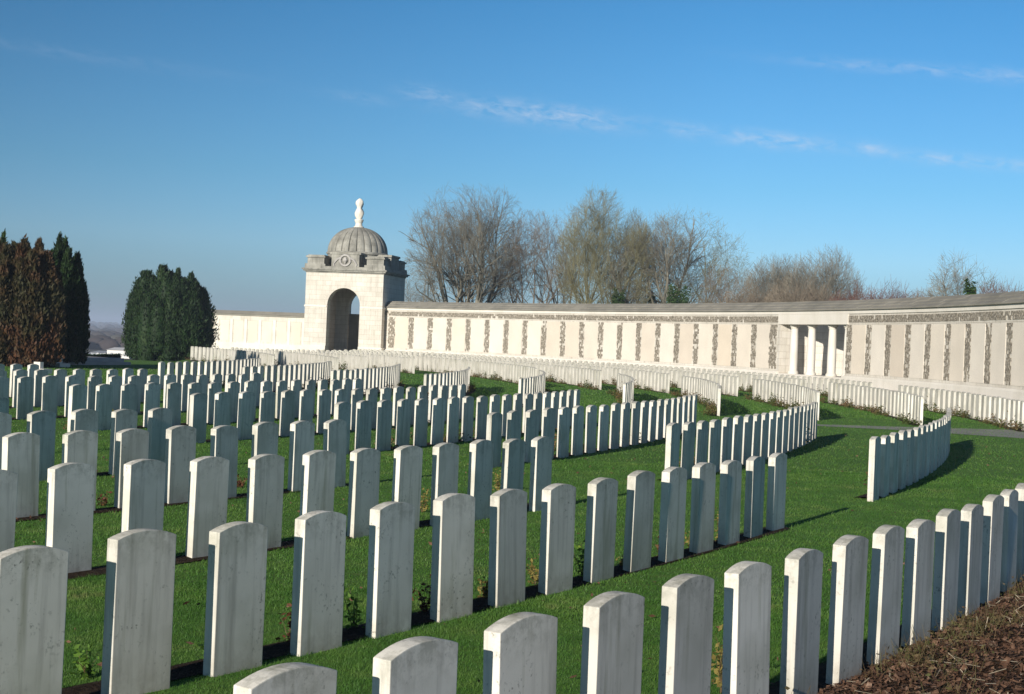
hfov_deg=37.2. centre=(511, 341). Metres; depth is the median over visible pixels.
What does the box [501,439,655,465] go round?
soil border
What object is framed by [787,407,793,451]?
headstone
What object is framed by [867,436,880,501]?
headstone
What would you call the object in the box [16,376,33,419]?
headstone
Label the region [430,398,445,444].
headstone
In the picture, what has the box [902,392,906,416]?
headstone
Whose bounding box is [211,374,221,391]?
headstone
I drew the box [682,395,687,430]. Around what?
headstone
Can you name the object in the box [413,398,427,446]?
headstone
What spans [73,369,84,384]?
headstone
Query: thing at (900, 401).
headstone
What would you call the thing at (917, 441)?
headstone
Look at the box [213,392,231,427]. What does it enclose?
headstone
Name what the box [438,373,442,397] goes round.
headstone
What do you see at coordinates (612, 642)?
headstone
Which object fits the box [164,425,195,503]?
headstone
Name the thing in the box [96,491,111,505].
border plant
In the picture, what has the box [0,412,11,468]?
headstone
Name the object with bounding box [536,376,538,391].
headstone
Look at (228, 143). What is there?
sky
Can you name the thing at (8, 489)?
headstone
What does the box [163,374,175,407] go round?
headstone
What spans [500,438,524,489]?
headstone
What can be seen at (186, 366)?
headstone
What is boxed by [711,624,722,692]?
border plant
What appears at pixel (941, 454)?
headstone
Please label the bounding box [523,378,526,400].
headstone
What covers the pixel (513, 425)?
headstone
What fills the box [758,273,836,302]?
bare shrub
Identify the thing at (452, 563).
headstone
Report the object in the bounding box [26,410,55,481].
headstone
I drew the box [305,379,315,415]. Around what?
headstone
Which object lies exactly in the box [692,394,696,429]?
headstone
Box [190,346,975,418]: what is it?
headstones
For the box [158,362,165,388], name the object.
headstone
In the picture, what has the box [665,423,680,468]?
headstone
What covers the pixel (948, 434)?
headstone
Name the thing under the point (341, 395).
headstone
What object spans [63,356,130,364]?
stone platform
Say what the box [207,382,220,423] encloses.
headstone
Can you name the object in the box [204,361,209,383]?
headstone
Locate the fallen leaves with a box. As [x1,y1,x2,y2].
[15,405,1022,683]
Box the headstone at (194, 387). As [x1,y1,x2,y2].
[186,382,202,423]
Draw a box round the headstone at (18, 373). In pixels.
[12,369,27,407]
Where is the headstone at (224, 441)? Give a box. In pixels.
[210,425,237,497]
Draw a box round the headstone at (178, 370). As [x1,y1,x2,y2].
[175,362,181,382]
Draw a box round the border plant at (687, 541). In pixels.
[685,531,689,546]
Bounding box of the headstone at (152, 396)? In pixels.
[143,382,160,427]
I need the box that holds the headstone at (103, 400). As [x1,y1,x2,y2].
[95,384,112,429]
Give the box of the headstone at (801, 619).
[779,548,822,693]
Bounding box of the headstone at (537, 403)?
[533,392,541,430]
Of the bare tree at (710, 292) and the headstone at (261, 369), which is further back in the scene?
the bare tree at (710, 292)
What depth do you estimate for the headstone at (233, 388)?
30.20 m
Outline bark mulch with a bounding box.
[817,582,1023,693]
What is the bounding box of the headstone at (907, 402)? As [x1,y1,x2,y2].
[906,393,909,417]
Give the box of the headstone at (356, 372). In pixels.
[354,368,358,378]
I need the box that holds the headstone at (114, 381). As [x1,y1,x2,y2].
[108,375,121,410]
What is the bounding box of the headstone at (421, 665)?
[372,636,457,693]
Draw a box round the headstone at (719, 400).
[717,387,720,415]
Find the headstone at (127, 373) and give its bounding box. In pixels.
[122,368,133,384]
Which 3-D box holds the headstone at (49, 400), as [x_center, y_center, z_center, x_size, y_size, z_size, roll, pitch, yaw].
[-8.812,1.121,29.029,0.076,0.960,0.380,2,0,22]
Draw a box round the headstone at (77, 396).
[67,384,87,431]
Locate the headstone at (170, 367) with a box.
[167,362,173,373]
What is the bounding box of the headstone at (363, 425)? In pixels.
[355,400,371,449]
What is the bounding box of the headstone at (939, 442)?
[936,420,941,467]
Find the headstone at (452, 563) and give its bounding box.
[430,493,474,621]
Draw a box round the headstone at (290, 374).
[288,365,293,389]
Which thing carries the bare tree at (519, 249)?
on the ground at (629, 581)
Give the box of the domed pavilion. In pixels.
[301,198,409,351]
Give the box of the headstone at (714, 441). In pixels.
[708,419,720,472]
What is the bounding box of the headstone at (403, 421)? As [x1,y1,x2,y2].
[395,399,411,447]
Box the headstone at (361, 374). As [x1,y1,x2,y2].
[359,369,363,389]
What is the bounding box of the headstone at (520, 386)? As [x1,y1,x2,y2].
[518,378,523,405]
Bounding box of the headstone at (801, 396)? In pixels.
[800,386,803,405]
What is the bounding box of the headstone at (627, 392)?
[626,383,628,401]
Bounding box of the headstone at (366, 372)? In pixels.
[363,368,368,393]
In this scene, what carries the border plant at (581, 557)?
on the soil border at (190, 668)
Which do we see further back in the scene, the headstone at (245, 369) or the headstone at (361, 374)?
the headstone at (361, 374)
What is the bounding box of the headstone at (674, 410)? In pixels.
[671,398,676,422]
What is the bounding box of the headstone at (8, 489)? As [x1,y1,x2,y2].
[0,469,17,551]
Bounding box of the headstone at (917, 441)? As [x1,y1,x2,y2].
[913,427,920,482]
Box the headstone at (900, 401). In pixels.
[898,392,902,416]
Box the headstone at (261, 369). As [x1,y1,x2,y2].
[258,365,263,387]
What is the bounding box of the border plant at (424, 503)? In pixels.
[420,488,430,511]
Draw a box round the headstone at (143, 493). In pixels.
[121,459,165,531]
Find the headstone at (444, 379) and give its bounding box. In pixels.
[442,373,445,384]
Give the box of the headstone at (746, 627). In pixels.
[722,561,771,693]
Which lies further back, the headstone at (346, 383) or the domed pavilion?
the domed pavilion
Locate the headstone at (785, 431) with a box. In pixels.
[782,409,788,453]
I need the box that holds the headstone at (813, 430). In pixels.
[811,402,815,439]
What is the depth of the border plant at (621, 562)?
12.55 m
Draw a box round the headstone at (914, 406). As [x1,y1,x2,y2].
[912,394,917,421]
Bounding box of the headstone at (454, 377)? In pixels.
[452,372,455,384]
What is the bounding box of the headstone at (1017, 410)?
[1015,400,1020,422]
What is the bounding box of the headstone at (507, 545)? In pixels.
[488,488,526,607]
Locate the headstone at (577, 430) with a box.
[571,406,583,455]
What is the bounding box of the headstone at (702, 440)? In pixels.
[695,420,708,463]
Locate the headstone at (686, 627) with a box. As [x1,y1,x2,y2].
[658,573,713,693]
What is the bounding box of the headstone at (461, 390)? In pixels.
[458,384,465,418]
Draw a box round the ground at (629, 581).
[5,325,1023,693]
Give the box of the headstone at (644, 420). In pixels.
[639,401,648,443]
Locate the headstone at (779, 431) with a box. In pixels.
[775,410,782,452]
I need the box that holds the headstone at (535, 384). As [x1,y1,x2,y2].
[534,376,536,392]
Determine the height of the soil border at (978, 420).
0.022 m
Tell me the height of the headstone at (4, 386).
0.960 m
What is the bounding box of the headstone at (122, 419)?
[108,409,137,474]
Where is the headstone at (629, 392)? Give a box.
[627,382,629,401]
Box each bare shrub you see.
[716,278,776,302]
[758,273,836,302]
[826,279,881,300]
[862,277,929,299]
[906,285,963,297]
[975,276,1021,293]
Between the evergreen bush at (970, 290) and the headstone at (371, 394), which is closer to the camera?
the headstone at (371, 394)
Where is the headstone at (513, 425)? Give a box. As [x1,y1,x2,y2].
[506,410,521,439]
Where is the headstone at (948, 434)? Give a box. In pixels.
[946,415,949,457]
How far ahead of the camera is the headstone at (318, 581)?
8.72 m
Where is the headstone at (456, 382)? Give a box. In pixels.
[455,371,457,390]
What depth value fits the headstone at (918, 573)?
9.62 m
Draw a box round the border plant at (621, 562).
[616,555,622,565]
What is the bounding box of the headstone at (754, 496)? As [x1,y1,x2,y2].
[744,456,764,537]
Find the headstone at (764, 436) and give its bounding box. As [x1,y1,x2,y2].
[760,413,768,458]
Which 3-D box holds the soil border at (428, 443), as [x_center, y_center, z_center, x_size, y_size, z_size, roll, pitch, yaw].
[-0.491,1.790,29.161,0.544,0.022,12.585,2,0,19]
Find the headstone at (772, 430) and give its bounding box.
[768,411,776,456]
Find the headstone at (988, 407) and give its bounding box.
[986,396,991,419]
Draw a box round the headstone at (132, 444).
[114,428,148,507]
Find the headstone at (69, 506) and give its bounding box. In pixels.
[45,462,94,572]
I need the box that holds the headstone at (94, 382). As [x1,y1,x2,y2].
[87,376,101,409]
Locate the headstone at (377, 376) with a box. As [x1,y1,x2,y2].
[376,368,379,391]
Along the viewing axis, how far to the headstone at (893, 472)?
20.54 m
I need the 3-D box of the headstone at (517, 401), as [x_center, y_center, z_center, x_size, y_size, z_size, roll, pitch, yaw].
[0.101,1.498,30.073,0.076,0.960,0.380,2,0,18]
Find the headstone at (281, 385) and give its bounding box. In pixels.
[275,380,287,418]
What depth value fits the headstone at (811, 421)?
31.71 m
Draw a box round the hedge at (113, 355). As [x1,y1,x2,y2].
[87,353,121,357]
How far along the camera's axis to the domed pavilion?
122.11 m
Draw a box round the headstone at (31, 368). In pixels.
[27,364,38,377]
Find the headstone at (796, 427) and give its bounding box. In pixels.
[793,406,798,449]
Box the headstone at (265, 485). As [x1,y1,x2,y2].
[246,454,284,548]
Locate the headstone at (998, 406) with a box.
[995,396,1001,421]
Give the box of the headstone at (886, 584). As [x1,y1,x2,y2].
[866,525,904,664]
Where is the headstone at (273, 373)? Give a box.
[271,365,276,390]
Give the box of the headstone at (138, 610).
[101,528,175,693]
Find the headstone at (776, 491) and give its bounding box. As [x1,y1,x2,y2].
[766,453,786,530]
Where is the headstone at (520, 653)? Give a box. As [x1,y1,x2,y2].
[483,612,557,693]
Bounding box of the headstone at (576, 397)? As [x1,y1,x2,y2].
[574,389,579,405]
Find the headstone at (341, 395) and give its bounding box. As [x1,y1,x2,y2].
[334,389,347,403]
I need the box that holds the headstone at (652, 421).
[648,400,656,441]
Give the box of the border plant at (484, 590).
[477,576,487,597]
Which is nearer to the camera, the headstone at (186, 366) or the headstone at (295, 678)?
the headstone at (295, 678)
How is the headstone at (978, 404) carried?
on the ground at (629, 581)
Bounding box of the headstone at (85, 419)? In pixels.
[70,409,98,432]
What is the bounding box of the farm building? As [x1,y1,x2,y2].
[106,347,130,358]
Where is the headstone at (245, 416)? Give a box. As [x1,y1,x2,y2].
[237,391,254,439]
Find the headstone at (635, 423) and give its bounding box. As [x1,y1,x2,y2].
[630,401,640,444]
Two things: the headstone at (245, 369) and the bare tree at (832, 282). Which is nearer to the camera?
the headstone at (245, 369)
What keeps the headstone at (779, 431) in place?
on the ground at (629, 581)
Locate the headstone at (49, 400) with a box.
[41,375,57,417]
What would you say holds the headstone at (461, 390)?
on the ground at (629, 581)
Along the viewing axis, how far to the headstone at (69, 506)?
11.00 m
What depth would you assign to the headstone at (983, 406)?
46.70 m
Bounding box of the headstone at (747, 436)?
[741,414,752,464]
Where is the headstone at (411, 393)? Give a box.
[406,387,415,424]
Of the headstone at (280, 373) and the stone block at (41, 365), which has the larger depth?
the stone block at (41, 365)
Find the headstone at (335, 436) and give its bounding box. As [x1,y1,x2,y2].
[323,419,346,487]
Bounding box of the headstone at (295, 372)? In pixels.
[293,364,297,379]
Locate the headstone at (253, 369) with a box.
[250,366,256,379]
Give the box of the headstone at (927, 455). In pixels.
[924,425,929,475]
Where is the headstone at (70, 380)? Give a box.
[64,375,80,416]
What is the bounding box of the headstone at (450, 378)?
[449,372,452,385]
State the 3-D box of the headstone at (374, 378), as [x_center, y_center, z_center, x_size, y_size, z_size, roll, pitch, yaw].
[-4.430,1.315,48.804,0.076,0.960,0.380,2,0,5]
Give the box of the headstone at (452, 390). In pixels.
[449,385,456,397]
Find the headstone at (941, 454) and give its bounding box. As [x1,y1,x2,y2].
[939,419,943,464]
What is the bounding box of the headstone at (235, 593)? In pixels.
[203,521,267,676]
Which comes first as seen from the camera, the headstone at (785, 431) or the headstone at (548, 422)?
the headstone at (548, 422)
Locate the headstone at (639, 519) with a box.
[623,470,654,572]
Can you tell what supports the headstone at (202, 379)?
on the ground at (629, 581)
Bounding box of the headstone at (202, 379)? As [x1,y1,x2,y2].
[196,374,207,394]
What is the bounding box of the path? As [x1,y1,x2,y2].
[710,420,1023,437]
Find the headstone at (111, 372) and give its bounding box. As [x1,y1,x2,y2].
[106,369,117,383]
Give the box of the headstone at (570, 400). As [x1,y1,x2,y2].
[566,389,573,425]
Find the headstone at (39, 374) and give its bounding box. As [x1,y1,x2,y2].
[33,369,47,406]
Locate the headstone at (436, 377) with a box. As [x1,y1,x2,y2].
[434,373,438,385]
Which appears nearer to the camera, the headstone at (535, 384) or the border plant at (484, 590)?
the border plant at (484, 590)
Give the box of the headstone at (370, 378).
[368,368,372,387]
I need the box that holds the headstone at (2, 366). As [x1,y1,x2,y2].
[0,364,4,370]
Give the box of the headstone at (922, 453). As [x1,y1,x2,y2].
[919,425,925,478]
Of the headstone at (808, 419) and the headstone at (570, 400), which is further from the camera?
the headstone at (570, 400)
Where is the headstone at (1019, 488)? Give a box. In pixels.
[1015,483,1023,581]
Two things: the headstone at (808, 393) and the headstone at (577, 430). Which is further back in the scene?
the headstone at (808, 393)
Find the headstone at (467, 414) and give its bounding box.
[461,396,473,441]
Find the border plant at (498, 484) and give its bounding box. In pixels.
[492,468,500,490]
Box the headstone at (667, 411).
[663,399,671,437]
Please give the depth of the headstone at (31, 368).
36.95 m
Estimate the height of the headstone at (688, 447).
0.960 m
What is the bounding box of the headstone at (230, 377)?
[225,374,235,391]
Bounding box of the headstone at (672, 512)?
[658,466,686,561]
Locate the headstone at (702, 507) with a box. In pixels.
[689,462,715,552]
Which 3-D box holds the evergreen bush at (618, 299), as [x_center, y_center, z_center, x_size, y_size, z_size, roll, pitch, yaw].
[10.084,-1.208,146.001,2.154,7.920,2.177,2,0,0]
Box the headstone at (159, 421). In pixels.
[147,408,172,461]
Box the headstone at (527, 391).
[526,378,528,392]
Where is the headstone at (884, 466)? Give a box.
[879,435,890,497]
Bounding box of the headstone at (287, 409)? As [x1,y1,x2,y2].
[279,390,295,436]
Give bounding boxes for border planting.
[11,355,1023,484]
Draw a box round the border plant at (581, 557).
[573,539,584,576]
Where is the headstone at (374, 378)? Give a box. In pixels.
[372,368,375,387]
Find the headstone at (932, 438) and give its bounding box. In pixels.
[928,422,934,473]
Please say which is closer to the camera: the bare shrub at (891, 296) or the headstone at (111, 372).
the headstone at (111, 372)
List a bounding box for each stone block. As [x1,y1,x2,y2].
[34,362,51,373]
[50,359,69,366]
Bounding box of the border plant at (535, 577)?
[526,558,538,584]
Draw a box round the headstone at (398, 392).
[392,386,403,425]
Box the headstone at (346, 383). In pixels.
[342,378,350,402]
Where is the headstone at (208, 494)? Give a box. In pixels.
[185,456,229,557]
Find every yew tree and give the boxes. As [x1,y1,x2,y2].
[0,228,9,243]
[0,233,66,366]
[49,231,90,364]
[120,264,219,361]
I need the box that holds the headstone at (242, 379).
[238,374,247,391]
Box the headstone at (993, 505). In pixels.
[980,494,1003,604]
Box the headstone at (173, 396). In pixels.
[166,382,181,425]
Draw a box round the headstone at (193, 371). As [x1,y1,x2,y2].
[190,361,196,381]
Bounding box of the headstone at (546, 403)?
[541,392,550,428]
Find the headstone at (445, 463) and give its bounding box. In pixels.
[430,443,458,525]
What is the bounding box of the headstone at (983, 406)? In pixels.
[981,395,986,419]
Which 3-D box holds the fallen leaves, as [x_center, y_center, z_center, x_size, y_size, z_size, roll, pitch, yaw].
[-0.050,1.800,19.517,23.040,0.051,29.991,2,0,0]
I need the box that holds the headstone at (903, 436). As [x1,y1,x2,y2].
[898,430,907,489]
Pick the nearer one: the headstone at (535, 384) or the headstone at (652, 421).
the headstone at (652, 421)
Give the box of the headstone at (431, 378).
[428,373,433,399]
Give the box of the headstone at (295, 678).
[233,662,336,693]
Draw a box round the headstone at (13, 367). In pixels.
[9,364,22,397]
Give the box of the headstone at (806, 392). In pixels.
[805,387,808,404]
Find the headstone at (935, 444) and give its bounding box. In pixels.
[933,420,938,470]
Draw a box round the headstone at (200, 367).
[197,361,203,375]
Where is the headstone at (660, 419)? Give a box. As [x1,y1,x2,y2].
[656,399,663,439]
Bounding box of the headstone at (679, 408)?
[676,397,682,434]
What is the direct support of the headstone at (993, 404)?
on the ground at (629, 581)
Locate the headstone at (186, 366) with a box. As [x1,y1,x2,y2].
[183,361,189,373]
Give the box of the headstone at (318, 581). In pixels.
[290,510,346,656]
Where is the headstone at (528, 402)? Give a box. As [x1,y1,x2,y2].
[522,393,532,432]
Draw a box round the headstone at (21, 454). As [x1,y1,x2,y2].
[2,432,39,517]
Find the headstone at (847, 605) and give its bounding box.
[826,535,868,685]
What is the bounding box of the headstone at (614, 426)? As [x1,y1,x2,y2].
[609,403,620,448]
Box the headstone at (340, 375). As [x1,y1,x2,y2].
[337,369,342,388]
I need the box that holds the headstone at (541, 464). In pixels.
[529,436,552,511]
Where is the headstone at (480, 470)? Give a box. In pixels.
[467,439,493,520]
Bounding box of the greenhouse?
[91,351,106,354]
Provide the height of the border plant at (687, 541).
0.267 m
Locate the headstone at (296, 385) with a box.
[291,379,301,417]
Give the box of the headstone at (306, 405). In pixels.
[299,389,313,421]
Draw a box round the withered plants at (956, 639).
[785,570,1023,693]
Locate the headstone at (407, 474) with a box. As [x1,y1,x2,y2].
[392,445,422,529]
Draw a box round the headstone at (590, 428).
[585,405,596,453]
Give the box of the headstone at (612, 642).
[580,591,644,693]
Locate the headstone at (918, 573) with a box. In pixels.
[901,519,934,647]
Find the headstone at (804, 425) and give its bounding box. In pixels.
[802,405,806,445]
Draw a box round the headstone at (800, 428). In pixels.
[798,406,803,447]
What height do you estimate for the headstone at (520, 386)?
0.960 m
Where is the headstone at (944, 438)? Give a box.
[941,417,945,462]
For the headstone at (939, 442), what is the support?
on the ground at (629, 581)
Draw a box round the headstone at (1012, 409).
[1010,399,1015,426]
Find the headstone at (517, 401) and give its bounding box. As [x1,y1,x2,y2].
[513,393,522,424]
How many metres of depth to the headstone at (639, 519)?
12.38 m
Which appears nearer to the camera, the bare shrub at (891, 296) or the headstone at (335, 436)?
the headstone at (335, 436)
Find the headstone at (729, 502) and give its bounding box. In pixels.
[718,460,741,544]
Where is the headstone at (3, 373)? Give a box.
[0,370,6,376]
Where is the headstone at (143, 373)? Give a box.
[137,369,147,401]
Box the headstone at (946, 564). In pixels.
[931,508,960,631]
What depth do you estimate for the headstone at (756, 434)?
25.15 m
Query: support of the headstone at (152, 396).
on the ground at (629, 581)
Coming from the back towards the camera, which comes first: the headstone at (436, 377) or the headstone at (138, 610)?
the headstone at (436, 377)
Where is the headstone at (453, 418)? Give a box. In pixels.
[446,397,459,442]
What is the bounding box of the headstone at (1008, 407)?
[1005,399,1010,426]
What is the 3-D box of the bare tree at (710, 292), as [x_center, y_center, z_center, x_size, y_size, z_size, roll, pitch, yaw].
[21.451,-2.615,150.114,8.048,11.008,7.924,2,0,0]
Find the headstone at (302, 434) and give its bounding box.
[287,420,314,491]
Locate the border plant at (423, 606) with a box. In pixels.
[412,574,430,612]
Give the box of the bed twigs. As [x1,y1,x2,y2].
[849,585,1023,693]
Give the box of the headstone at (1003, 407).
[1000,398,1005,424]
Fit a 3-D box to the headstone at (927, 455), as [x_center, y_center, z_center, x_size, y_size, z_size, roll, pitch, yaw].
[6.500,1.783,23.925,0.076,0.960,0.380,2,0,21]
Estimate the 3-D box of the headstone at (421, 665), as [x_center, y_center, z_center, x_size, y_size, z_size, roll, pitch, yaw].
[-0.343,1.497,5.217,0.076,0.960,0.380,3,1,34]
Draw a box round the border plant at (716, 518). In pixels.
[714,507,718,540]
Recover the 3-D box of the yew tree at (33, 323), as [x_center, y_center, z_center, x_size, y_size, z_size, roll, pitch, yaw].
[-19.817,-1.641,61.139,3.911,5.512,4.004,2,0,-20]
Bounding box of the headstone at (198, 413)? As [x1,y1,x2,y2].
[189,393,207,442]
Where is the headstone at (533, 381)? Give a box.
[532,377,534,399]
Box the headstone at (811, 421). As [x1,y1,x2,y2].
[809,403,813,441]
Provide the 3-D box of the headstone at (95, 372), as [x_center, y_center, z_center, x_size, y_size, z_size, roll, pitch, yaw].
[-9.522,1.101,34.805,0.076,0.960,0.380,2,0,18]
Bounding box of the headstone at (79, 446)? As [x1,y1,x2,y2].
[62,430,97,510]
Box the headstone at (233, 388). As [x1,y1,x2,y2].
[227,381,239,421]
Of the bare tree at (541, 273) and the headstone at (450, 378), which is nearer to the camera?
the headstone at (450, 378)
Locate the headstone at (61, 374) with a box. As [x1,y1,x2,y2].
[54,369,66,405]
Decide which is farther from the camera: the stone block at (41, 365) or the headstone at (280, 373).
the stone block at (41, 365)
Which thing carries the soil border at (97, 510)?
on the ground at (629, 581)
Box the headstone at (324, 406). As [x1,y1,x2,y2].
[316,389,331,432]
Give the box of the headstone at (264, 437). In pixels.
[251,422,278,457]
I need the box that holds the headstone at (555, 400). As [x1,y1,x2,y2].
[551,391,558,427]
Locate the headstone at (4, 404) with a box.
[0,397,8,413]
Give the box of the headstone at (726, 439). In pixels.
[720,417,732,464]
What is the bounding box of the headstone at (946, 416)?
[943,415,947,460]
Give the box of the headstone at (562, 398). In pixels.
[559,391,566,407]
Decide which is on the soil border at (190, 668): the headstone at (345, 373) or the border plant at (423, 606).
the border plant at (423, 606)
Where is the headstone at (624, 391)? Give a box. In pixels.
[622,383,626,402]
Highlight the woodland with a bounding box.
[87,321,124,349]
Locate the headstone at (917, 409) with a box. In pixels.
[915,396,919,423]
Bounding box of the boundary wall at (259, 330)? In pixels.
[211,310,304,353]
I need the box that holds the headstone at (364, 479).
[347,448,380,537]
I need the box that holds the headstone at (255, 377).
[251,373,259,405]
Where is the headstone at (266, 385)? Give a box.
[260,381,272,392]
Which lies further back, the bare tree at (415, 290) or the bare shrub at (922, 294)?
the bare tree at (415, 290)
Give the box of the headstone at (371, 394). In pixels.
[366,388,377,428]
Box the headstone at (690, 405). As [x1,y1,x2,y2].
[687,395,692,421]
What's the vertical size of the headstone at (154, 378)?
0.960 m
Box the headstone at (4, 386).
[0,376,8,398]
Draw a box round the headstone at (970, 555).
[957,504,983,615]
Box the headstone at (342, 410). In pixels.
[334,402,350,454]
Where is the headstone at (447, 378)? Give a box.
[446,372,449,396]
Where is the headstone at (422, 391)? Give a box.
[417,385,427,398]
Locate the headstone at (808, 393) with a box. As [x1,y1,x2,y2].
[807,388,810,403]
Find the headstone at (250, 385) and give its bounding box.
[244,380,256,420]
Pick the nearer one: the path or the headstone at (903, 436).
the headstone at (903, 436)
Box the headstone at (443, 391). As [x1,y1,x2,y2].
[439,385,447,420]
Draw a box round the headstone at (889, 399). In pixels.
[887,390,891,414]
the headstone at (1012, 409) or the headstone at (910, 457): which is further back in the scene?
the headstone at (1012, 409)
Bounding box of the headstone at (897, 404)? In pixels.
[895,391,899,416]
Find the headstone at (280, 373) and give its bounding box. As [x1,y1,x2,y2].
[277,365,282,380]
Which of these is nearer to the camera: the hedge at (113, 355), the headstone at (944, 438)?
the headstone at (944, 438)
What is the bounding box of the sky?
[0,0,1023,322]
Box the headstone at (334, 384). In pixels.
[330,379,339,414]
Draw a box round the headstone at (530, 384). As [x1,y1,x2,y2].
[528,377,531,393]
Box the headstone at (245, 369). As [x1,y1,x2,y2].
[242,366,249,380]
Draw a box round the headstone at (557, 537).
[538,483,575,594]
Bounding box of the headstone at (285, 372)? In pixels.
[283,365,288,387]
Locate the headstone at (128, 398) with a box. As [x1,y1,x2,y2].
[120,384,137,410]
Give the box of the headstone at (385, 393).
[380,387,391,400]
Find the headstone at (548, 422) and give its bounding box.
[541,408,555,458]
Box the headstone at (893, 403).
[891,391,895,415]
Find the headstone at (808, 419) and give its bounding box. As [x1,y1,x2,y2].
[806,404,810,443]
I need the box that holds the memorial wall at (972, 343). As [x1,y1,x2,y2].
[384,291,1023,406]
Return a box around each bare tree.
[399,184,543,302]
[404,263,445,301]
[487,208,580,303]
[526,206,614,303]
[551,184,661,303]
[595,203,711,303]
[632,205,754,303]
[692,261,756,302]
[737,252,818,302]
[778,245,867,300]
[918,250,1016,296]
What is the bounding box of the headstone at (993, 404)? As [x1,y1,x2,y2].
[990,396,995,422]
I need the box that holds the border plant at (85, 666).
[70,643,101,679]
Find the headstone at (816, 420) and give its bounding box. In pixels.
[815,402,817,438]
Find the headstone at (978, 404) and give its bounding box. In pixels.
[976,394,981,419]
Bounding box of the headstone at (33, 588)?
[0,545,68,693]
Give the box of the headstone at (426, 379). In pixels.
[424,374,428,399]
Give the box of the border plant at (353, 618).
[343,584,363,628]
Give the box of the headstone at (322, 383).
[317,379,327,410]
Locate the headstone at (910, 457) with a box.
[906,429,914,485]
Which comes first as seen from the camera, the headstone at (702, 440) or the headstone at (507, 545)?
the headstone at (507, 545)
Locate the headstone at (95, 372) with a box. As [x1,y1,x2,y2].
[90,369,101,376]
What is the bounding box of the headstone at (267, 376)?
[264,365,270,380]
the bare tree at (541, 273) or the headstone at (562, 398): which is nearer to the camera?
the headstone at (562, 398)
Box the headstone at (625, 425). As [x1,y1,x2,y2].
[620,402,630,446]
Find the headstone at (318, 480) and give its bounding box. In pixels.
[300,450,335,515]
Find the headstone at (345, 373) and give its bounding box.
[343,369,348,378]
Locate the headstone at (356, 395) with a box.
[350,388,362,430]
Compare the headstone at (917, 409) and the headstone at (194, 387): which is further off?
the headstone at (917, 409)
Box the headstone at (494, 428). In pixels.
[486,412,502,467]
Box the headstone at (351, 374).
[349,370,353,395]
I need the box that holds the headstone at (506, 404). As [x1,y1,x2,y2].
[501,394,511,436]
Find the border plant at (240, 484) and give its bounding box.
[237,474,247,487]
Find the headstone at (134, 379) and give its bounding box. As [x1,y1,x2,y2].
[128,375,140,413]
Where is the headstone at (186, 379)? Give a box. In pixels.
[181,374,192,410]
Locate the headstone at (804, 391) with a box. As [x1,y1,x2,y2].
[803,387,805,403]
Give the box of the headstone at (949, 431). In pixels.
[946,413,950,454]
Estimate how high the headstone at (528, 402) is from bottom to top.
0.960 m
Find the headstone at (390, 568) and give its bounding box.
[366,501,414,638]
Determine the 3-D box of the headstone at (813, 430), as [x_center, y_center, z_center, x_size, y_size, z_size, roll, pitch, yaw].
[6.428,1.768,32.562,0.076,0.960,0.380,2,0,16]
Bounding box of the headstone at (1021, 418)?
[1019,401,1023,429]
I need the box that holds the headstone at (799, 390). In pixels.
[798,386,800,403]
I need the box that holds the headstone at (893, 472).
[889,432,898,493]
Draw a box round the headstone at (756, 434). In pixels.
[751,414,761,455]
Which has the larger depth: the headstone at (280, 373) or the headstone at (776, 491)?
the headstone at (280, 373)
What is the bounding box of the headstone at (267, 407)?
[259,391,275,421]
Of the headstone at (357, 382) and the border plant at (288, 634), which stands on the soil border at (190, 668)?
the border plant at (288, 634)
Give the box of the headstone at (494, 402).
[489,394,499,412]
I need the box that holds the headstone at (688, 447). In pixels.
[681,422,695,479]
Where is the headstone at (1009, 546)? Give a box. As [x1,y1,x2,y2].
[1000,489,1018,591]
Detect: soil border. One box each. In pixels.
[16,483,348,520]
[62,527,790,693]
[68,503,528,578]
[97,472,110,475]
[137,414,316,427]
[349,430,541,452]
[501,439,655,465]
[769,582,1018,693]
[824,402,917,424]
[927,410,1022,430]
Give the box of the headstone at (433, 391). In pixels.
[428,385,437,422]
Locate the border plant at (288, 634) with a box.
[275,603,291,640]
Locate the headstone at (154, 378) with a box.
[147,374,159,382]
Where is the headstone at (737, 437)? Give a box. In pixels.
[731,415,743,461]
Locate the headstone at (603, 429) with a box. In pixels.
[597,404,609,450]
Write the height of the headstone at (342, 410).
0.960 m
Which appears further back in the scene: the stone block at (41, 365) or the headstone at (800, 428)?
the stone block at (41, 365)
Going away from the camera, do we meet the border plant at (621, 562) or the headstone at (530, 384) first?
the border plant at (621, 562)
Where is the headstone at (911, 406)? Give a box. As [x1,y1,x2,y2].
[909,394,913,419]
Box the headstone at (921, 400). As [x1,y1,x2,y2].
[918,396,923,424]
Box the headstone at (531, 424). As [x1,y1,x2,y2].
[524,409,539,462]
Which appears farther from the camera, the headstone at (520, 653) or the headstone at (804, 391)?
the headstone at (804, 391)
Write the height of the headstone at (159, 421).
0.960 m
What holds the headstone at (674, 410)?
on the ground at (629, 581)
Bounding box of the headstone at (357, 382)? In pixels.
[352,378,361,389]
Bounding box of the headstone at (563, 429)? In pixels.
[556,407,569,457]
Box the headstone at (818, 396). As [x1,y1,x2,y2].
[816,391,819,420]
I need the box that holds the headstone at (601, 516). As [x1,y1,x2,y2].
[583,477,617,583]
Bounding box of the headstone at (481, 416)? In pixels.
[475,396,487,439]
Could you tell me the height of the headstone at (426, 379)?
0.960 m
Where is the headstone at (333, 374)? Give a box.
[330,370,336,380]
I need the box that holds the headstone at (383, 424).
[375,400,392,450]
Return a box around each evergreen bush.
[611,288,624,303]
[665,283,690,303]
[963,278,977,294]

